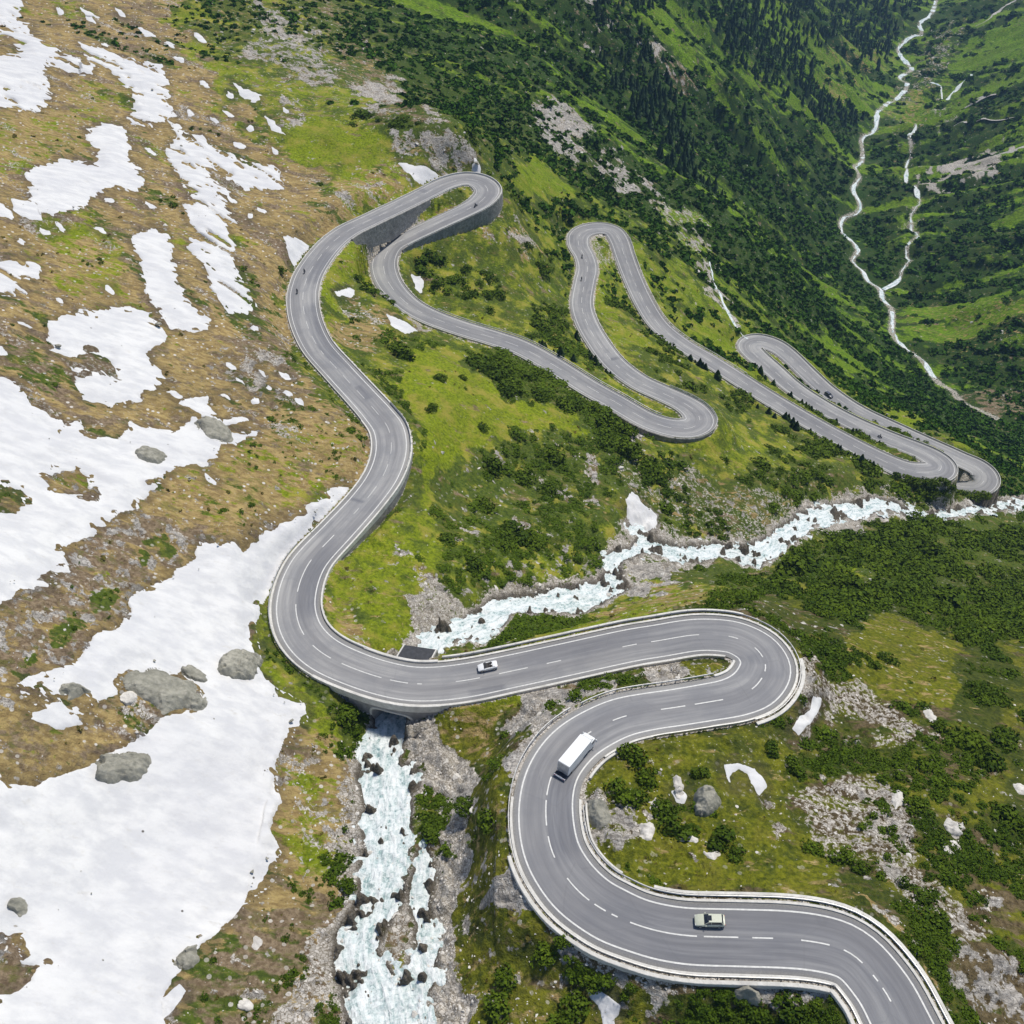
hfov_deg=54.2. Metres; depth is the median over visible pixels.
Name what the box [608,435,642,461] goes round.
alder shrub
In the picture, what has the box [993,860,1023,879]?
alder shrub
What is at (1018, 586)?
alder shrub
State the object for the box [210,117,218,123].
snow patch
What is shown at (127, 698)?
boulder
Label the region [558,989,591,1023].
alder shrub
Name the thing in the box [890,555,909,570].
alder shrub
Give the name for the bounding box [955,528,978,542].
alder shrub
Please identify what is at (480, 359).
alder shrub
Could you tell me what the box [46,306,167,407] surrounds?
snow patch
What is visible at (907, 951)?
parapet
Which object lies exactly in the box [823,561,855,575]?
alder shrub
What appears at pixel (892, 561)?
alder shrub
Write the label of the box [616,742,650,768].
alder shrub
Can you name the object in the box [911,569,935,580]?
alder shrub
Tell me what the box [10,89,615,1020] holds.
snow debris
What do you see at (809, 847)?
alder shrub
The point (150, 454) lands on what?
boulder
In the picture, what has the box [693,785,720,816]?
boulder
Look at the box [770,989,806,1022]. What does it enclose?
alder shrub
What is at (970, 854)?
alder thicket
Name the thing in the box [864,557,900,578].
alder shrub
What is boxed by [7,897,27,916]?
boulder
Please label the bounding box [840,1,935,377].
river water
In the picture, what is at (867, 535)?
alder shrub
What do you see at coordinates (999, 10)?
gravel gully
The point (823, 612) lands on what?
alder shrub
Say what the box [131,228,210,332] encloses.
snow patch
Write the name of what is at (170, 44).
snow patch
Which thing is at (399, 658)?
parapet
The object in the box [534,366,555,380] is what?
alder shrub
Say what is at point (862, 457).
mountain pine
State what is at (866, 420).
parapet
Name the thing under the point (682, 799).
snow patch
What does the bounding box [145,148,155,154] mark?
snow patch
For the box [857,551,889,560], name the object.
alder shrub
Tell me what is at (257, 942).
boulder
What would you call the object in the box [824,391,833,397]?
dark car
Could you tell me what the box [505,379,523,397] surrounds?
alder shrub
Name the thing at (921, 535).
alder shrub
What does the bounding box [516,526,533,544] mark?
alder shrub
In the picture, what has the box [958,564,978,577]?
alder shrub
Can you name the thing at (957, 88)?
river branch
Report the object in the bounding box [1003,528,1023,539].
alder shrub
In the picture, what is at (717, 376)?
mountain pine
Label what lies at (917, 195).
river branch
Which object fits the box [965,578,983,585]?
alder shrub
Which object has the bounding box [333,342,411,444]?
parapet
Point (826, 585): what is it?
alder shrub
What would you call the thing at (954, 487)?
alder shrub
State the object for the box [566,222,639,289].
parapet
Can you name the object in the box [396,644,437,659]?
intake slab
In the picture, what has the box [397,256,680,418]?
parapet
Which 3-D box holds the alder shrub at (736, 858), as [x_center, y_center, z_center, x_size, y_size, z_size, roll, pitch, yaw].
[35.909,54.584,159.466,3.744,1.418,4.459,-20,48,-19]
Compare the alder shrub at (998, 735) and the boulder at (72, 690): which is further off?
the alder shrub at (998, 735)
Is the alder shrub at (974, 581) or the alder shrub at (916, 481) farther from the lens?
the alder shrub at (916, 481)
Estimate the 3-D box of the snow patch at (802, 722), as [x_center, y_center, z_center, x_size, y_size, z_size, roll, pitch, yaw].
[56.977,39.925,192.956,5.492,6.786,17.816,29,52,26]
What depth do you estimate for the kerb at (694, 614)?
208.49 m
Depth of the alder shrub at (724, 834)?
161.17 m
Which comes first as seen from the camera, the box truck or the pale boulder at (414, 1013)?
the pale boulder at (414, 1013)
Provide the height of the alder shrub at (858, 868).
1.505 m
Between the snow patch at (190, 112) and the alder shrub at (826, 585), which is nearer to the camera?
the alder shrub at (826, 585)
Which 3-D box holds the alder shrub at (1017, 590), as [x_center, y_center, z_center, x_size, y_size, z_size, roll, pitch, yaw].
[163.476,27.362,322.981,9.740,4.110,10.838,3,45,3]
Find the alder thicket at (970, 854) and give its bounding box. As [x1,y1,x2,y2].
[0,108,1023,1023]
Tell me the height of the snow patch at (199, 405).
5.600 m
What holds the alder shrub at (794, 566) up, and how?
on the ground
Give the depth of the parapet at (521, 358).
359.28 m
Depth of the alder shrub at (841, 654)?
214.73 m
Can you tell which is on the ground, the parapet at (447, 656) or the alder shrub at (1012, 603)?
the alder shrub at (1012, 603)
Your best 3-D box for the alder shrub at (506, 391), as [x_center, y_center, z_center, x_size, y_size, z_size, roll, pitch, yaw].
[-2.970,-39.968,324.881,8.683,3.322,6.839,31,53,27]
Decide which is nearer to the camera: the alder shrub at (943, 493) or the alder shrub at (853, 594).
the alder shrub at (853, 594)
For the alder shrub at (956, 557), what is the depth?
339.44 m
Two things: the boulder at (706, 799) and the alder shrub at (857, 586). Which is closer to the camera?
the boulder at (706, 799)
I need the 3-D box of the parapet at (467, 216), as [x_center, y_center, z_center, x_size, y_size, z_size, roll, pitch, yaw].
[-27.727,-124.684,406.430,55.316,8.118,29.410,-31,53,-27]
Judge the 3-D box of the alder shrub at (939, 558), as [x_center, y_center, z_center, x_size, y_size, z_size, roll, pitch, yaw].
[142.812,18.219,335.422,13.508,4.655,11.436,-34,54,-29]
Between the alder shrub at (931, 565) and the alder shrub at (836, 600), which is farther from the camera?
the alder shrub at (931, 565)
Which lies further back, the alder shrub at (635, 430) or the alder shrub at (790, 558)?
the alder shrub at (635, 430)
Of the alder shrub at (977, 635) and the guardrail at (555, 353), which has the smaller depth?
the alder shrub at (977, 635)
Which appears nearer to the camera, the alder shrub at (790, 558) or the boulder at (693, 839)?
the boulder at (693, 839)
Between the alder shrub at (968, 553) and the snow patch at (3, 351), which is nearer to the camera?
the snow patch at (3, 351)
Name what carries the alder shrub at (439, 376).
on the ground
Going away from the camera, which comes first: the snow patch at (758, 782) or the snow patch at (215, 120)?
the snow patch at (758, 782)
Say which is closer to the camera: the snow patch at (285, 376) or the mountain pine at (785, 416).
the snow patch at (285, 376)
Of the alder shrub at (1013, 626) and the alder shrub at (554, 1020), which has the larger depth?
the alder shrub at (1013, 626)
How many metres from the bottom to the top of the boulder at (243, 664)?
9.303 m
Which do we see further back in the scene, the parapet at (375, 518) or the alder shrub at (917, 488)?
the alder shrub at (917, 488)
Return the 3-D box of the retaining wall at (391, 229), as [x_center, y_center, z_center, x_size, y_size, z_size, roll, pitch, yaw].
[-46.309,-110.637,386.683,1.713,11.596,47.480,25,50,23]
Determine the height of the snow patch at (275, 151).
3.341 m
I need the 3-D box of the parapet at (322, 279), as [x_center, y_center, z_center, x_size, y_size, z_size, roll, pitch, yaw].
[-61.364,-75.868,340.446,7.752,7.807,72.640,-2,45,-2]
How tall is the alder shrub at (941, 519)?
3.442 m
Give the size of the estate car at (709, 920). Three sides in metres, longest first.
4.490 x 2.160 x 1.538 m
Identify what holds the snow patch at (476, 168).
on the ground
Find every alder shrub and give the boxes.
[331,702,360,726]
[386,340,415,361]
[420,817,446,843]
[425,402,437,413]
[433,373,447,382]
[437,532,457,546]
[449,796,473,820]
[458,374,467,380]
[461,354,496,372]
[462,555,483,572]
[464,353,493,365]
[474,495,499,514]
[476,807,494,834]
[478,421,489,432]
[482,364,507,382]
[483,456,503,474]
[483,989,511,1023]
[489,355,510,367]
[489,361,508,378]
[493,962,521,997]
[495,376,516,389]
[495,529,517,547]
[497,383,516,397]
[498,538,514,550]
[499,519,533,546]
[500,361,512,373]
[504,369,516,380]
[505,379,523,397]
[513,466,538,486]
[516,370,530,382]
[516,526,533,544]
[519,368,537,381]
[525,533,543,550]
[529,315,551,331]
[530,387,550,401]
[530,941,557,968]
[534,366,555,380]
[536,481,558,496]
[540,444,566,464]
[543,614,572,625]
[543,1011,576,1023]
[553,933,576,950]
[556,397,575,414]
[558,394,584,411]
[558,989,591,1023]
[578,974,601,995]
[586,400,601,413]
[594,411,619,429]
[594,428,617,445]
[595,437,618,452]
[603,417,628,433]
[603,777,639,807]
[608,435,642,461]
[616,422,638,436]
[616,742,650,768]
[631,786,650,810]
[633,766,658,791]
[636,455,662,474]
[638,460,664,480]
[650,794,678,824]
[656,814,701,842]
[689,766,710,778]
[705,825,735,853]
[712,593,736,608]
[723,584,750,596]
[724,1012,744,1023]
[725,842,745,864]
[731,1014,753,1023]
[732,595,755,605]
[750,456,771,473]
[761,575,804,595]
[764,738,779,758]
[770,551,808,577]
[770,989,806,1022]
[781,552,817,570]
[785,754,799,775]
[787,1015,805,1023]
[788,565,801,575]
[792,559,829,575]
[800,596,825,608]
[800,838,825,857]
[807,598,829,608]
[808,582,837,595]
[808,995,823,1018]
[810,447,832,458]
[811,604,834,619]
[814,588,846,600]
[816,571,830,583]
[819,440,844,455]
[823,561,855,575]
[824,598,850,607]
[825,534,845,542]
[827,570,842,585]
[827,645,848,659]
[827,845,857,866]
[828,529,857,545]
[828,539,857,556]
[831,602,853,615]
[834,545,855,554]
[835,612,856,624]
[837,573,864,590]
[839,591,873,608]
[842,588,862,600]
[843,601,859,613]
[844,585,871,597]
[847,581,866,591]
[849,455,878,476]
[849,859,875,875]
[850,606,869,616]
[855,529,880,543]
[855,547,870,552]
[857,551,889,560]
[859,538,882,546]
[860,541,899,559]
[863,585,904,602]
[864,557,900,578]
[866,575,891,587]
[866,660,882,669]
[867,554,902,570]
[867,582,890,595]
[869,590,892,604]
[870,559,909,580]
[874,529,903,549]
[876,651,900,666]
[883,540,908,553]
[884,526,915,542]
[885,519,905,530]
[886,587,901,597]
[888,529,917,542]
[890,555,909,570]
[890,579,919,596]
[892,472,902,479]
[894,875,920,891]
[896,525,917,541]
[899,473,912,485]
[899,576,925,588]
[901,556,941,576]
[903,795,929,818]
[904,558,936,574]
[905,511,929,526]
[905,523,939,545]
[907,476,923,486]
[907,557,935,576]
[907,569,936,585]
[910,885,939,910]
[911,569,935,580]
[911,922,932,939]
[912,540,952,560]
[912,612,940,625]
[914,486,928,494]
[915,908,953,934]
[917,599,950,615]
[920,476,933,488]
[920,590,938,598]
[922,522,937,537]
[923,922,939,940]
[925,488,938,499]
[926,515,948,533]
[926,515,951,530]
[926,551,959,569]
[928,552,967,570]
[929,477,941,487]
[929,718,953,737]
[929,855,962,877]
[930,910,949,928]
[931,544,961,562]
[932,597,952,606]
[932,832,954,851]
[933,561,961,581]
[933,584,968,608]
[936,489,950,496]
[937,476,951,487]
[946,721,991,760]
[947,484,956,491]
[947,526,975,540]
[952,630,986,644]
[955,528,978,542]
[955,534,981,550]
[957,549,977,561]
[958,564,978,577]
[958,633,983,646]
[959,489,973,500]
[963,531,987,540]
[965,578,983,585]
[966,585,998,603]
[968,689,985,699]
[969,680,996,693]
[971,490,982,501]
[973,589,1010,606]
[974,749,1008,774]
[975,536,1001,554]
[975,559,1006,578]
[977,689,1002,707]
[979,490,992,499]
[980,618,1012,635]
[985,600,1006,614]
[985,604,1000,611]
[986,533,1017,549]
[987,582,1012,596]
[988,803,1022,834]
[989,691,1014,709]
[990,726,1020,752]
[991,546,1021,562]
[993,528,1016,539]
[993,613,1023,631]
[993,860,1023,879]
[995,588,1020,600]
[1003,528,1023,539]
[1003,610,1023,621]
[1004,566,1023,580]
[1004,597,1023,609]
[1004,627,1021,638]
[1005,586,1023,599]
[1005,596,1023,610]
[1007,546,1023,562]
[1007,624,1020,636]
[1008,815,1023,832]
[1009,583,1023,592]
[1012,880,1023,899]
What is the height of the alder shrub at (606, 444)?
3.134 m
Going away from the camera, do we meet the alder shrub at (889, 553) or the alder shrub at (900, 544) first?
the alder shrub at (889, 553)
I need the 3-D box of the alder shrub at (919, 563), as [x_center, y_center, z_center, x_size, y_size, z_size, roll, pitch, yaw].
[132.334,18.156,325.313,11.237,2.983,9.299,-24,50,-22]
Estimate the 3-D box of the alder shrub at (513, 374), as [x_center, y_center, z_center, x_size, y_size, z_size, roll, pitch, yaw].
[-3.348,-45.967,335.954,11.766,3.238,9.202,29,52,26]
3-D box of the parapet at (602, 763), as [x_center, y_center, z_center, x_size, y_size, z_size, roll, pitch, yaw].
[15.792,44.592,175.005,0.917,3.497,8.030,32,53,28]
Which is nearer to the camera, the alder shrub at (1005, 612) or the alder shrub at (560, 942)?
the alder shrub at (560, 942)
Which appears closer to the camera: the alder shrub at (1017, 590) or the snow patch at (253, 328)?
the snow patch at (253, 328)
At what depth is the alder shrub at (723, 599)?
213.79 m
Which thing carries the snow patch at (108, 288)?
on the ground
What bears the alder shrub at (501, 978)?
on the ground
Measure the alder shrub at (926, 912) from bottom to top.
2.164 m
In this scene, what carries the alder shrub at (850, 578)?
on the ground
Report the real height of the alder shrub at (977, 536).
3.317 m
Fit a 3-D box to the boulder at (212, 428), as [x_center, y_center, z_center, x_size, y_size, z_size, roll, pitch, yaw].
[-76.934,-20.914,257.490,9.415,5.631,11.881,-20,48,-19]
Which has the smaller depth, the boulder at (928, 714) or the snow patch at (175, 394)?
the boulder at (928, 714)
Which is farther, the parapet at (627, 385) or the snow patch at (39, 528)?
the parapet at (627, 385)
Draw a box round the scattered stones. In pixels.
[6,15,1022,1023]
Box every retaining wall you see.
[341,454,412,559]
[352,200,429,247]
[402,190,502,252]
[613,412,711,442]
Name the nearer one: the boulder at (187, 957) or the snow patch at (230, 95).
the boulder at (187, 957)
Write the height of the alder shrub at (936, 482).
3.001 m
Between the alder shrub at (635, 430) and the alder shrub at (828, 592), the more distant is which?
the alder shrub at (635, 430)
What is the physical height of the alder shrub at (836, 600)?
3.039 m
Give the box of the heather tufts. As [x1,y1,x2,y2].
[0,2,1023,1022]
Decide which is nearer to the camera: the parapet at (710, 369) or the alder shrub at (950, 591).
the alder shrub at (950, 591)
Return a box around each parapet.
[286,182,429,300]
[286,301,361,419]
[311,420,371,532]
[312,674,440,712]
[318,239,350,341]
[320,445,412,648]
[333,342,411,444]
[351,184,473,239]
[364,647,437,662]
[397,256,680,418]
[403,312,673,437]
[408,172,501,245]
[440,654,725,710]
[442,609,742,658]
[507,855,854,1023]
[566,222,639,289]
[573,320,682,418]
[585,803,622,873]
[589,751,617,779]
[593,291,716,437]
[614,257,892,474]
[654,885,953,1023]
[713,660,734,676]
[736,333,1000,492]
[747,375,923,462]
[756,658,804,725]
[762,347,957,484]
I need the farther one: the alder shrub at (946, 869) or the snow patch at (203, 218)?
the snow patch at (203, 218)
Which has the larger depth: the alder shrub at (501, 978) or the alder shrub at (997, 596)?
the alder shrub at (997, 596)
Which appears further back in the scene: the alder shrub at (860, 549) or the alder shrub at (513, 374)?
the alder shrub at (513, 374)
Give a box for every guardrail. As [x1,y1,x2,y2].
[268,543,311,677]
[390,401,410,467]
[437,308,661,413]
[450,609,800,720]
[507,707,859,1023]
[581,673,713,703]
[583,805,949,1023]
[629,237,745,372]
[653,718,754,738]
[670,385,717,438]
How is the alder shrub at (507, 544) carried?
on the ground
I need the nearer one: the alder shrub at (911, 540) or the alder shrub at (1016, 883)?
the alder shrub at (1016, 883)
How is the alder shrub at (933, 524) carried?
on the ground
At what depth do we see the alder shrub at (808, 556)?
299.17 m
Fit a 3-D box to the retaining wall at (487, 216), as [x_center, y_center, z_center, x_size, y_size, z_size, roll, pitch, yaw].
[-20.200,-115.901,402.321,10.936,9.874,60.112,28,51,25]
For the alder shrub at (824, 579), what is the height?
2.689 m
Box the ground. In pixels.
[0,0,1023,1023]
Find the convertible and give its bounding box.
[477,660,497,672]
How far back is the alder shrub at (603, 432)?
325.63 m
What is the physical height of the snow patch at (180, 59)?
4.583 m
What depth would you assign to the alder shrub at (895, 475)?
384.83 m
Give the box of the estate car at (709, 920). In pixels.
[694,912,725,928]
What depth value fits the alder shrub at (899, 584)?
283.73 m
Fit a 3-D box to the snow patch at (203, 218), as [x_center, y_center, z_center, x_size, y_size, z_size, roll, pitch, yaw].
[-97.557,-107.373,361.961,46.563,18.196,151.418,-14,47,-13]
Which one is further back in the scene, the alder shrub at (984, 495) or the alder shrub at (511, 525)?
the alder shrub at (984, 495)
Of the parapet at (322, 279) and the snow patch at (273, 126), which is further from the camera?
the snow patch at (273, 126)
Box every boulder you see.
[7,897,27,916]
[59,682,90,699]
[95,751,151,783]
[119,668,207,714]
[119,691,137,705]
[135,445,166,463]
[173,944,199,969]
[181,664,207,682]
[194,416,232,442]
[217,649,262,679]
[237,998,253,1011]
[252,936,262,949]
[411,1010,417,1017]
[453,773,459,779]
[583,817,587,832]
[586,798,612,830]
[638,822,654,840]
[673,775,683,798]
[681,836,697,842]
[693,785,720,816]
[703,851,720,859]
[734,985,760,1005]
[891,790,904,808]
[923,707,936,721]
[943,840,960,853]
[944,818,964,835]
[1013,783,1023,794]
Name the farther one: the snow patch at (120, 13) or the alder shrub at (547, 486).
the snow patch at (120, 13)
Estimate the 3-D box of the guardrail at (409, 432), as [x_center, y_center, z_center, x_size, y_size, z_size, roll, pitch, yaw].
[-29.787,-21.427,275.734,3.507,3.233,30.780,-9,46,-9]
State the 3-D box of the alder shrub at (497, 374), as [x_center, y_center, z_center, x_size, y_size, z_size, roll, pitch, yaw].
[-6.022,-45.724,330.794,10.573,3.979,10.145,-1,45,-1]
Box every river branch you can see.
[882,125,919,289]
[930,74,972,99]
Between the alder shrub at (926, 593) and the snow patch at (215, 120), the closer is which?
the alder shrub at (926, 593)
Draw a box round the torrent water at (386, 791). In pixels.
[334,497,1023,1023]
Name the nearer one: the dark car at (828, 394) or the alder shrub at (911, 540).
the alder shrub at (911, 540)
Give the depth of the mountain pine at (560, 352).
359.15 m
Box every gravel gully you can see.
[954,117,1013,125]
[965,94,995,107]
[983,0,1015,22]
[990,146,1023,156]
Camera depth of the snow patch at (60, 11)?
481.05 m
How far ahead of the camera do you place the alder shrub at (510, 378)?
327.34 m
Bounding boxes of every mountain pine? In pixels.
[557,347,564,357]
[569,353,577,362]
[573,330,580,341]
[687,354,693,361]
[695,358,702,367]
[714,371,721,381]
[757,365,763,374]
[765,407,771,414]
[782,412,788,419]
[792,421,799,431]
[858,454,864,462]
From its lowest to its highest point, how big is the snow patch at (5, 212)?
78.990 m
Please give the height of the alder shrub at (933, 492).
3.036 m
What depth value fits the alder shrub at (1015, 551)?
357.85 m
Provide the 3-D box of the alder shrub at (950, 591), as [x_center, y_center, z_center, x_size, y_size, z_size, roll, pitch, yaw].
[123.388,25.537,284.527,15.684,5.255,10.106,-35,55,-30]
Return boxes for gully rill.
[709,261,747,338]
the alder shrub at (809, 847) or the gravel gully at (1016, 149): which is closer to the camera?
the alder shrub at (809, 847)
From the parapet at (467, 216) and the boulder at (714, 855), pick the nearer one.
the boulder at (714, 855)
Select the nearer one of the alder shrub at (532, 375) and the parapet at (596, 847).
the parapet at (596, 847)
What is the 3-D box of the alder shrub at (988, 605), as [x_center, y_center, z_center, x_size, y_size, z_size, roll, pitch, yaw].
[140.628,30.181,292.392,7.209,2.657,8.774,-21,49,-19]
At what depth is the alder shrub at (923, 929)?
147.32 m
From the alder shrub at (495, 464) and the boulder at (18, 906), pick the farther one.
the alder shrub at (495, 464)
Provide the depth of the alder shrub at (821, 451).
379.71 m
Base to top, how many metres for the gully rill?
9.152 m
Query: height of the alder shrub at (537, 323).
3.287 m
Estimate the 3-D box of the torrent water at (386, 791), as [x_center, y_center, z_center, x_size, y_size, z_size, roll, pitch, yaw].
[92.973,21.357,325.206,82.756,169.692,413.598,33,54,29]
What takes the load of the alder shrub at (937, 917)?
on the ground
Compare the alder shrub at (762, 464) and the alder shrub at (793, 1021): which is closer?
the alder shrub at (793, 1021)
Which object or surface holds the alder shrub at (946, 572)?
on the ground
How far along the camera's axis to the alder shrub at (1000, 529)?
387.43 m
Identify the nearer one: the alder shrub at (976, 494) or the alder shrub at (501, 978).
the alder shrub at (501, 978)
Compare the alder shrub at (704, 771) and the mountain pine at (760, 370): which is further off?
the mountain pine at (760, 370)
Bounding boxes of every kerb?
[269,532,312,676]
[434,613,798,727]
[510,797,862,1023]
[579,799,944,1023]
[604,726,711,757]
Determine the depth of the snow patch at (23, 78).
416.87 m
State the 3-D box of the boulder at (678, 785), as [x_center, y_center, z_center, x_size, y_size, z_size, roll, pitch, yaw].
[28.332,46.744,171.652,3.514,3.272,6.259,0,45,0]
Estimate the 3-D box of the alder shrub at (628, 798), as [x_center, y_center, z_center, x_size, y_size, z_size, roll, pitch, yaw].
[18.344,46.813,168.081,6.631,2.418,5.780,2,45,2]
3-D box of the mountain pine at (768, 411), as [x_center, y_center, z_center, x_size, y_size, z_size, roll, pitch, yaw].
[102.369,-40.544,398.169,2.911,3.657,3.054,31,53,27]
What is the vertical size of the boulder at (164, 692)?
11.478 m
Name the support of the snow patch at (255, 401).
on the ground
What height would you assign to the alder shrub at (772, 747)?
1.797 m
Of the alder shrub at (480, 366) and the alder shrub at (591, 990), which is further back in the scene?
the alder shrub at (480, 366)
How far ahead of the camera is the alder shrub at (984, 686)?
214.58 m
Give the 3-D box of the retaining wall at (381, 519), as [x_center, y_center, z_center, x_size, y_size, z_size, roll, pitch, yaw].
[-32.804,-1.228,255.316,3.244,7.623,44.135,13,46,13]
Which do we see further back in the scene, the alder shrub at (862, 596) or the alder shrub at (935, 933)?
the alder shrub at (862, 596)
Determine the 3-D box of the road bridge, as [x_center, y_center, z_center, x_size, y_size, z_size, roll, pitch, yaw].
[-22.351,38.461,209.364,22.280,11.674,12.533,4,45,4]
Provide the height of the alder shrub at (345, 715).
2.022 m
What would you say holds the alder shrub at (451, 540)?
on the ground
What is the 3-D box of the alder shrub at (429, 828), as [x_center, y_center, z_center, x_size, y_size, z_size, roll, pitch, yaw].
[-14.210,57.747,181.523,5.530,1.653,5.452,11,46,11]
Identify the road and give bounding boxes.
[271,173,999,1023]
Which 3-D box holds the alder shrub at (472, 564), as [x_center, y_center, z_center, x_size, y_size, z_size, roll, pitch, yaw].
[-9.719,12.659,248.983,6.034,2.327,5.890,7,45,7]
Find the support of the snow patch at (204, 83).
on the ground
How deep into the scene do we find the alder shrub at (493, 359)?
343.01 m
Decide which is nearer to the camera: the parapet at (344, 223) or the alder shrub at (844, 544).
the alder shrub at (844, 544)
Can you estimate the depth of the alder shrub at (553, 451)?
307.98 m
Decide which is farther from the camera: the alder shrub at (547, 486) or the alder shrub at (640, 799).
the alder shrub at (547, 486)
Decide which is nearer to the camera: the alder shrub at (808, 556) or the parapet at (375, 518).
the parapet at (375, 518)
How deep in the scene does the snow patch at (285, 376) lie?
289.14 m
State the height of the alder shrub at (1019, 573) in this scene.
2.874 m
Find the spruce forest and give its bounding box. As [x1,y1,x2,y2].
[594,0,927,197]
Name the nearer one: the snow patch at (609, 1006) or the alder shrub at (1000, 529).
the snow patch at (609, 1006)
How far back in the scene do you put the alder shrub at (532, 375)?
340.02 m
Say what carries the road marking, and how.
on the road
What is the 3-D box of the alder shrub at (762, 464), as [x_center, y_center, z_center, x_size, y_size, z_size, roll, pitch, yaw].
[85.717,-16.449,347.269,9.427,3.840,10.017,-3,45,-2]
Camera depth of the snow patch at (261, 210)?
366.33 m
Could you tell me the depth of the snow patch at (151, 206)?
345.64 m
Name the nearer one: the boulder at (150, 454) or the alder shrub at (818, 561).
the boulder at (150, 454)
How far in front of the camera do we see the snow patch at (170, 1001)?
150.68 m
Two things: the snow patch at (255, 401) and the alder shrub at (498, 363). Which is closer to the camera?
the snow patch at (255, 401)
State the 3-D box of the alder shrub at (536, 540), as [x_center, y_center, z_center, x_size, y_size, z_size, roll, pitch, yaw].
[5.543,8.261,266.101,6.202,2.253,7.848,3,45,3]
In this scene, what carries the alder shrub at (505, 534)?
on the ground
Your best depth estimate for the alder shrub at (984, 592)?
307.14 m
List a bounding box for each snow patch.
[0,0,83,112]
[0,203,16,219]
[0,260,41,296]
[0,346,7,354]
[0,377,257,603]
[0,487,348,1023]
[11,198,41,220]
[18,322,31,327]
[24,122,144,215]
[39,228,50,234]
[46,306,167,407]
[55,222,64,231]
[56,7,63,14]
[78,42,176,127]
[80,7,99,17]
[85,15,95,23]
[94,227,105,233]
[104,198,114,202]
[105,285,114,294]
[115,8,125,16]
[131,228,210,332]
[135,26,155,36]
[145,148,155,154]
[145,201,156,208]
[161,984,185,1016]
[164,41,174,47]
[164,464,174,471]
[165,126,283,314]
[167,390,182,398]
[168,118,184,130]
[173,56,183,62]
[179,396,215,416]
[187,109,193,116]
[194,32,206,42]
[200,80,209,87]
[205,473,215,484]
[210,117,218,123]
[222,110,233,116]
[223,417,248,424]
[226,91,233,98]
[226,362,236,369]
[233,83,261,102]
[233,142,245,148]
[246,125,253,131]
[250,325,257,330]
[251,398,259,403]
[257,207,266,212]
[264,116,283,133]
[272,147,277,154]
[279,372,290,379]
[282,390,292,395]
[283,235,308,266]
[295,398,303,405]
[335,288,354,297]
[386,314,416,333]
[398,163,440,184]
[411,274,423,292]
[472,158,480,172]
[588,991,619,1023]
[626,492,656,530]
[671,790,686,803]
[724,763,766,794]
[792,696,821,734]
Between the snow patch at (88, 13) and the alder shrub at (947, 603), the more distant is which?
the snow patch at (88, 13)
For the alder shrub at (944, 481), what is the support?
on the ground
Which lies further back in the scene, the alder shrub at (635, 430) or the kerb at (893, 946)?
the alder shrub at (635, 430)
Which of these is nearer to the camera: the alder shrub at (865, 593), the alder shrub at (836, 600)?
the alder shrub at (836, 600)
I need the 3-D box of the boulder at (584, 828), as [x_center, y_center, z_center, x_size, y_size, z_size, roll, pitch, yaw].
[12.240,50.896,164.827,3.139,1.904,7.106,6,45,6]
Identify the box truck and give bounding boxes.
[554,732,596,780]
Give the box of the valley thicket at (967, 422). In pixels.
[19,0,1023,496]
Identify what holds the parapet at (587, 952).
on the road
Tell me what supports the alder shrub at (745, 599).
on the ground
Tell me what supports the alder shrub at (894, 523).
on the ground
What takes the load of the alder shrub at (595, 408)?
on the ground
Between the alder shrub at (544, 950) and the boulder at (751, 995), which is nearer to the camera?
the boulder at (751, 995)
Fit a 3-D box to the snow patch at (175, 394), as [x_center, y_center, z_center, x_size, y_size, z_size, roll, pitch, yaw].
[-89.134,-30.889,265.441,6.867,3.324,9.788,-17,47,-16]
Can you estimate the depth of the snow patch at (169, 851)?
170.71 m
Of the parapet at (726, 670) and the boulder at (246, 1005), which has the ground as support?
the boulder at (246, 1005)
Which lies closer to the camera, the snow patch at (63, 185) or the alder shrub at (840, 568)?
the alder shrub at (840, 568)
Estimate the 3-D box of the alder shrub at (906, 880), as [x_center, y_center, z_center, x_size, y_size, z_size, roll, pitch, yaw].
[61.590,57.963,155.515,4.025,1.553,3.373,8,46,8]
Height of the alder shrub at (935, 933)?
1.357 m
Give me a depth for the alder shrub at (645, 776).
171.66 m
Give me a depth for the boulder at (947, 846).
167.26 m
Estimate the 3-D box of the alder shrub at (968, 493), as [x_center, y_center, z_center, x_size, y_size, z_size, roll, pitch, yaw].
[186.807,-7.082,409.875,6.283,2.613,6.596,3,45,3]
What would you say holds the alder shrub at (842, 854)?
on the ground
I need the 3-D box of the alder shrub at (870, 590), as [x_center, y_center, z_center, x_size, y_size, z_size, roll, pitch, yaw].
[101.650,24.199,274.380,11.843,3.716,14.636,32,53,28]
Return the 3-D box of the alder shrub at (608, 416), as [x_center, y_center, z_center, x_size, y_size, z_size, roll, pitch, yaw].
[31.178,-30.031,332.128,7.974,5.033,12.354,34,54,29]
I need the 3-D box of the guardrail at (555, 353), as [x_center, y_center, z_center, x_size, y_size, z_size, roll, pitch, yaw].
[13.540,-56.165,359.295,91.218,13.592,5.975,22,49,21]
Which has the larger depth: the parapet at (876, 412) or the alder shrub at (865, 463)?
the parapet at (876, 412)
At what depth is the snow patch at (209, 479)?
242.24 m
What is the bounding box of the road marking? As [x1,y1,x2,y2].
[276,174,996,1023]
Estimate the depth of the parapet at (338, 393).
299.19 m
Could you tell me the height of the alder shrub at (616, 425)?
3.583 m
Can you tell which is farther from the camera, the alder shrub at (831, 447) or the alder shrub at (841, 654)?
the alder shrub at (831, 447)
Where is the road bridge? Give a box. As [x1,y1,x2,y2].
[349,698,437,720]

